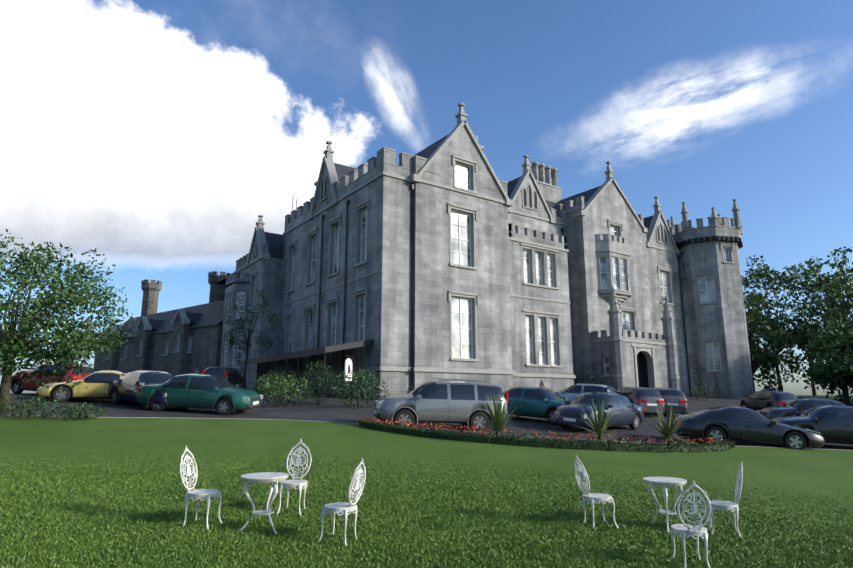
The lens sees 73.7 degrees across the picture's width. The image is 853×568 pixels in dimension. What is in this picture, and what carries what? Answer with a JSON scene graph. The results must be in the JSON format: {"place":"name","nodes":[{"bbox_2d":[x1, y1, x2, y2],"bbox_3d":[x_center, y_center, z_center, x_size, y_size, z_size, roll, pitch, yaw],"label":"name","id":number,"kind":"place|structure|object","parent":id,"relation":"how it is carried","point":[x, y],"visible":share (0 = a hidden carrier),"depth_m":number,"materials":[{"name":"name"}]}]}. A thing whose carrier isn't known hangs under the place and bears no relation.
{"place":"outdoors","nodes":[
{"label":"outdoors","id":0,"kind":"place"},
{"bbox_2d":[0,395,852,567],"bbox_3d":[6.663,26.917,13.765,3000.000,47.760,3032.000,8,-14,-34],"label":"lawn","id":1,"kind":"structure","parent":0,"point":[828,471],"depth_m":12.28,"materials":[{"name":"green plant"}]},
{"bbox_2d":[0,391,11,412],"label":"lawn edge shrub","id":2,"kind":"object","parent":1,"relation":"on","point":[2,404],"visible":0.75,"depth_m":17.44,"materials":[{"name":"green plant"}]},
{"bbox_2d":[0,395,64,418],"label":"lawn edge shrub","id":3,"kind":"object","parent":1,"relation":"on","point":[30,410],"visible":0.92,"depth_m":17.12,"materials":[{"name":"green plant"}]},
{"bbox_2d":[0,229,135,414],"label":"tree","id":4,"kind":"object","parent":1,"relation":"on","point":[11,344],"visible":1,"depth_m":18.21,"materials":[{"name":"green plant"}]},
{"bbox_2d":[54,402,106,420],"bbox_3d":[-10.622,3.925,17.493,1.390,0.570,1.435,8,-14,-34],"label":"lawn edge shrub","id":5,"kind":"object","parent":1,"relation":"on","point":[63,411],"visible":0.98,"depth_m":17.41,"materials":[{"name":"green plant"}]},
{"bbox_2d":[93,271,230,375],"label":"service wing","id":6,"kind":"structure","parent":1,"relation":"on","point":[183,341],"depth_m":56.02,"materials":[{"name":"grey stone"}]},
{"bbox_2d":[179,445,221,529],"bbox_3d":[-3.060,2.727,7.694,0.542,1.039,0.417,-2,-11,10],"label":"garden chair","id":7,"kind":"object","parent":1,"relation":"on","point":[198,494],"visible":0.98,"depth_m":7.67,"materials":[{"name":"white metal"}]},
{"bbox_2d":[239,472,288,534],"bbox_3d":[-2.170,2.920,7.578,0.636,0.712,0.632,-9,-14,37],"label":"garden table","id":8,"kind":"object","parent":1,"relation":"on","point":[271,479],"visible":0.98,"depth_m":7.50,"materials":[{"name":"white metal"}]},
{"bbox_2d":[276,439,311,515],"bbox_3d":[-1.981,2.891,8.565,0.417,1.039,0.542,-1,-11,3],"label":"garden chair","id":9,"kind":"object","parent":1,"relation":"on","point":[297,483],"visible":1,"depth_m":8.69,"materials":[{"name":"white metal"}]},
{"bbox_2d":[318,458,365,545],"bbox_3d":[-1.060,2.760,7.287,0.542,1.039,0.417,-4,-12,21],"label":"garden chair","id":10,"kind":"object","parent":1,"relation":"on","point":[344,508],"visible":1,"depth_m":7.20,"materials":[{"name":"white metal"}]},
{"bbox_2d":[216,102,691,399],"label":"castle","id":11,"kind":"structure","parent":1,"relation":"on","point":[451,255],"depth_m":40.85,"materials":[{"name":"stone"}]},
{"bbox_2d":[467,395,530,438],"bbox_3d":[2.243,3.952,16.845,2.171,1.528,2.183,8,-14,-34],"label":"cordyline plant","id":12,"kind":"object","parent":1,"relation":"on","point":[497,423],"visible":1,"depth_m":16.64,"materials":[{"name":"green plant"}]},
{"bbox_2d":[359,417,735,452],"bbox_3d":[3.680,4.634,17.352,12.111,0.880,2.769,-1,-11,4],"label":"flower bed","id":13,"kind":"object","parent":1,"relation":"on","point":[724,445],"visible":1,"depth_m":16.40,"materials":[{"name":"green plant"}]},
{"bbox_2d":[574,455,618,528],"bbox_3d":[2.508,3.091,8.518,0.542,1.039,0.417,3,-12,-13],"label":"garden chair","id":14,"kind":"object","parent":1,"relation":"on","point":[594,497],"visible":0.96,"depth_m":8.44,"materials":[{"name":"white metal"}]},
{"bbox_2d":[571,395,634,446],"bbox_3d":[5.143,4.074,16.804,2.046,1.529,2.110,-2,-11,9],"label":"cordyline plant","id":15,"kind":"object","parent":1,"relation":"on","point":[599,426],"visible":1,"depth_m":16.83,"materials":[{"name":"green plant"}]},
{"bbox_2d":[642,477,686,532],"bbox_3d":[3.619,3.318,8.574,0.636,0.712,0.632,2,-11,-8],"label":"garden table","id":16,"kind":"object","parent":1,"relation":"on","point":[665,482],"visible":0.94,"depth_m":8.53,"materials":[{"name":"white metal"}]},
{"bbox_2d":[642,403,699,446],"bbox_3d":[7.351,4.292,17.134,1.727,1.390,1.805,5,-12,-25],"label":"cordyline plant","id":17,"kind":"object","parent":1,"relation":"on","point":[667,430],"visible":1,"depth_m":17.11,"materials":[{"name":"green plant"}]},
{"bbox_2d":[671,481,710,567],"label":"garden chair","id":18,"kind":"object","parent":1,"relation":"on","point":[683,530],"visible":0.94,"depth_m":6.82,"materials":[{"name":"white metal"}]},
{"bbox_2d":[707,462,742,537],"bbox_3d":[4.418,3.159,8.396,0.542,1.039,0.417,-4,-12,19],"label":"garden chair","id":19,"kind":"object","parent":1,"relation":"on","point":[727,505],"visible":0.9,"depth_m":8.28,"materials":[{"name":"white metal"}]},
{"bbox_2d":[743,291,796,392],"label":"tree","id":20,"kind":"object","parent":1,"relation":"on","point":[762,358],"visible":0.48,"depth_m":61.63,"materials":[{"name":"green plant"}]},
{"bbox_2d":[741,255,822,391],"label":"tree","id":21,"kind":"object","parent":1,"relation":"on","point":[757,274],"visible":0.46,"depth_m":71.50,"materials":[{"name":"green plant"}]},
{"bbox_2d":[755,259,852,394],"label":"tree","id":22,"kind":"object","parent":1,"relation":"on","point":[780,305],"visible":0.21,"depth_m":83.76,"materials":[{"name":"green plant"}]},
{"bbox_2d":[779,256,852,395],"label":"tree","id":23,"kind":"object","parent":1,"relation":"on","point":[835,292],"visible":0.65,"depth_m":61.66,"materials":[{"name":"green plant"}]},
{"bbox_2d":[802,320,852,404],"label":"tree","id":24,"kind":"object","parent":1,"relation":"on","point":[829,342],"visible":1,"depth_m":52.77,"materials":[{"name":"green plant"}]},
{"bbox_2d":[811,247,852,332],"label":"tree","id":25,"kind":"object","parent":1,"relation":"on","point":[844,258],"visible":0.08,"depth_m":73.04,"materials":[{"name":"green plant"}]},
{"bbox_2d":[0,0,852,395],"label":"sky","id":26,"kind":"structure","parent":0,"point":[154,136],"materials":[{"name":"blue"}]},
{"bbox_2d":[9,393,852,449],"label":"driveway","id":27,"kind":"structure","parent":0,"point":[332,410],"depth_m":22.43,"materials":[{"name":"grey asphalt"}]},
{"bbox_2d":[11,363,94,393],"bbox_3d":[-17.076,4.343,26.057,4.020,1.462,2.000,0,-8,17],"label":"red car","id":28,"kind":"object","parent":27,"relation":"on","point":[18,389],"visible":0.29,"depth_m":25.36,"materials":[{"name":"red paint"}]},
{"bbox_2d":[35,370,129,402],"bbox_3d":[-13.922,4.345,24.340,4.482,1.301,2.100,6,-8,-23],"label":"yellow car","id":29,"kind":"object","parent":27,"relation":"on","point":[97,387],"visible":0.65,"depth_m":23.39,"materials":[{"name":"yellow paint"}]},
{"bbox_2d":[108,370,184,409],"bbox_3d":[-11.210,4.251,23.166,4.520,1.431,2.040,-3,-9,37],"label":"car","id":30,"kind":"object","parent":27,"relation":"on","point":[126,386],"visible":0.52,"depth_m":22.64,"materials":[{"name":"grey paint"}]},
{"bbox_2d":[136,374,262,414],"bbox_3d":[-8.768,4.229,22.128,4.520,1.431,2.040,2,-7,6],"label":"car","id":31,"kind":"object","parent":27,"relation":"on","point":[221,396],"visible":0.92,"depth_m":21.36,"materials":[{"name":"teal paint"}]},
{"bbox_2d":[203,366,245,387],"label":"dark estate car","id":32,"kind":"object","parent":27,"relation":"on","point":[232,376],"visible":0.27,"depth_m":34.79,"materials":[{"name":"grey paint"}]},
{"bbox_2d":[216,289,278,388],"bbox_3d":[-11.944,3.735,38.316,3.970,7.272,3.936,8,-14,-34],"label":"birch tree","id":33,"kind":"object","parent":27,"relation":"on","point":[241,327],"visible":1,"depth_m":38.31,"materials":[{"name":"green plant"}]},
{"bbox_2d":[250,372,300,398],"bbox_3d":[-7.972,5.358,29.996,2.548,1.422,2.640,8,-14,-34],"label":"shrub","id":34,"kind":"object","parent":27,"relation":"on","point":[274,381],"visible":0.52,"depth_m":29.76,"materials":[{"name":"green plant"}]},
{"bbox_2d":[260,368,299,392],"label":"shrub","id":35,"kind":"object","parent":27,"relation":"on","point":[285,372],"visible":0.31,"depth_m":33.70,"materials":[{"name":"green plant"}]},
{"bbox_2d":[256,375,313,406],"bbox_3d":[-6.415,4.853,25.705,2.584,1.510,2.575,8,-14,-34],"label":"shrub","id":36,"kind":"object","parent":27,"relation":"on","point":[284,392],"visible":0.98,"depth_m":25.54,"materials":[{"name":"green plant"}]},
{"bbox_2d":[240,339,373,398],"bbox_3d":[-8.443,5.801,37.151,2.980,3.408,14.600,8,-14,-34],"label":"canopy","id":37,"kind":"object","parent":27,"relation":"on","point":[309,352],"visible":0.83,"depth_m":32.65,"materials":[{"name":"wood"},{"name":"metal"}]},
{"bbox_2d":[300,361,335,404],"bbox_3d":[-5.212,4.760,27.576,1.806,2.231,1.792,8,-14,-34],"label":"topiary shrub","id":38,"kind":"object","parent":27,"relation":"on","point":[320,385],"visible":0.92,"depth_m":27.45,"materials":[{"name":"green plant"}]},
{"bbox_2d":[344,355,352,403],"bbox_3d":[-3.868,4.720,28.191,0.069,2.450,0.990,-3,-12,15],"label":"hotel sign","id":39,"kind":"object","parent":27,"relation":"on","point":[348,364],"visible":0.9,"depth_m":28.25,"materials":[{"name":"white"}]},
{"bbox_2d":[329,368,387,408],"bbox_3d":[-3.188,4.876,26.516,2.766,1.930,2.777,8,-14,-34],"label":"shrub","id":40,"kind":"object","parent":27,"relation":"on","point":[357,395],"visible":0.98,"depth_m":26.36,"materials":[{"name":"green plant"}]},
{"bbox_2d":[1,414,852,450],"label":"lawn kerb","id":41,"kind":"structure","parent":27,"relation":"on","point":[358,423],"depth_m":18.54,"materials":[{"name":"concrete"}]},
{"bbox_2d":[372,378,507,431],"bbox_3d":[0.462,4.255,20.241,4.642,1.737,2.120,4,-8,-11],"label":"minivan","id":42,"kind":"object","parent":27,"relation":"on","point":[450,401],"visible":0.83,"depth_m":19.48,"materials":[{"name":"grey paint"}]},
{"bbox_2d":[504,386,571,424],"bbox_3d":[4.699,5.198,24.769,4.520,1.431,2.040,-4,-10,40],"label":"teal car","id":43,"kind":"object","parent":27,"relation":"on","point":[540,402],"visible":0.5,"depth_m":24.02,"materials":[{"name":"teal paint"}]},
{"bbox_2d":[554,383,616,400],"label":"silver car","id":44,"kind":"object","parent":27,"relation":"on","point":[572,392],"visible":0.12,"depth_m":31.07,"materials":[{"name":"grey paint"}]},
{"bbox_2d":[555,392,644,432],"bbox_3d":[6.911,5.004,22.500,4.520,1.431,2.040,10,-10,-42],"label":"dark blue car","id":45,"kind":"object","parent":27,"relation":"on","point":[632,415],"visible":0.77,"depth_m":21.75,"materials":[{"name":"blue paint"}]},
{"bbox_2d":[616,386,664,416],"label":"dark grey car","id":46,"kind":"object","parent":27,"relation":"on","point":[650,400],"visible":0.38,"depth_m":28.81,"materials":[{"name":"grey paint"}]},
{"bbox_2d":[651,387,687,414],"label":"dark grey car","id":47,"kind":"object","parent":27,"relation":"on","point":[676,398],"visible":0.44,"depth_m":29.74,"materials":[{"name":"grey paint"}]},
{"bbox_2d":[687,388,706,397],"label":"shrub","id":48,"kind":"object","parent":27,"relation":"on","point":[690,391],"visible":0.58,"depth_m":52.05,"materials":[{"name":"green plant"}]},
{"bbox_2d":[689,370,705,400],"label":"shrub","id":49,"kind":"object","parent":27,"relation":"on","point":[696,387],"visible":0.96,"depth_m":48.17,"materials":[{"name":"green plant"}]},
{"bbox_2d":[697,379,713,399],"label":"shrub","id":50,"kind":"object","parent":27,"relation":"on","point":[705,389],"visible":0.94,"depth_m":49.24,"materials":[{"name":"green plant"}]},
{"bbox_2d":[714,383,724,398],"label":"shrub","id":51,"kind":"object","parent":27,"relation":"on","point":[717,392],"visible":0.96,"depth_m":52.92,"materials":[{"name":"green plant"}]},
{"bbox_2d":[672,406,825,449],"bbox_3d":[10.864,4.859,19.488,4.482,1.301,2.100,1,-8,14],"label":"car","id":52,"kind":"object","parent":27,"relation":"on","point":[738,424],"visible":0.9,"depth_m":18.77,"materials":[{"name":"black paint"}]},
{"bbox_2d":[739,391,797,410],"bbox_3d":[20.840,7.223,34.640,2.000,1.462,4.020,3,-7,-3],"label":"dark hatchback","id":53,"kind":"object","parent":27,"relation":"on","point":[758,400],"visible":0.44,"depth_m":33.74,"materials":[{"name":"black paint"}]},
{"bbox_2d":[761,388,780,391],"bbox_3d":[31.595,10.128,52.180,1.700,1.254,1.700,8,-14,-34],"label":"car","id":54,"kind":"object","parent":27,"relation":"on","point":[768,389],"visible":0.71,"depth_m":52.12,"materials":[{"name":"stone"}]},
{"bbox_2d":[757,398,845,419],"bbox_3d":[18.058,6.028,26.376,4.520,1.431,2.040,1,-8,12],"label":"black car","id":55,"kind":"object","parent":27,"relation":"on","point":[800,406],"visible":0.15,"depth_m":25.99,"materials":[{"name":"grey paint"}]},
{"bbox_2d":[770,405,852,444],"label":"black car","id":56,"kind":"object","parent":27,"relation":"on","point":[833,424],"visible":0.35,"depth_m":19.61,"materials":[{"name":"black paint"}]},
{"bbox_2d":[667,199,753,398],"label":"castle tower","id":57,"kind":"structure","parent":0,"point":[715,322],"depth_m":56.89,"materials":[{"name":"grey stone"}]}
]}

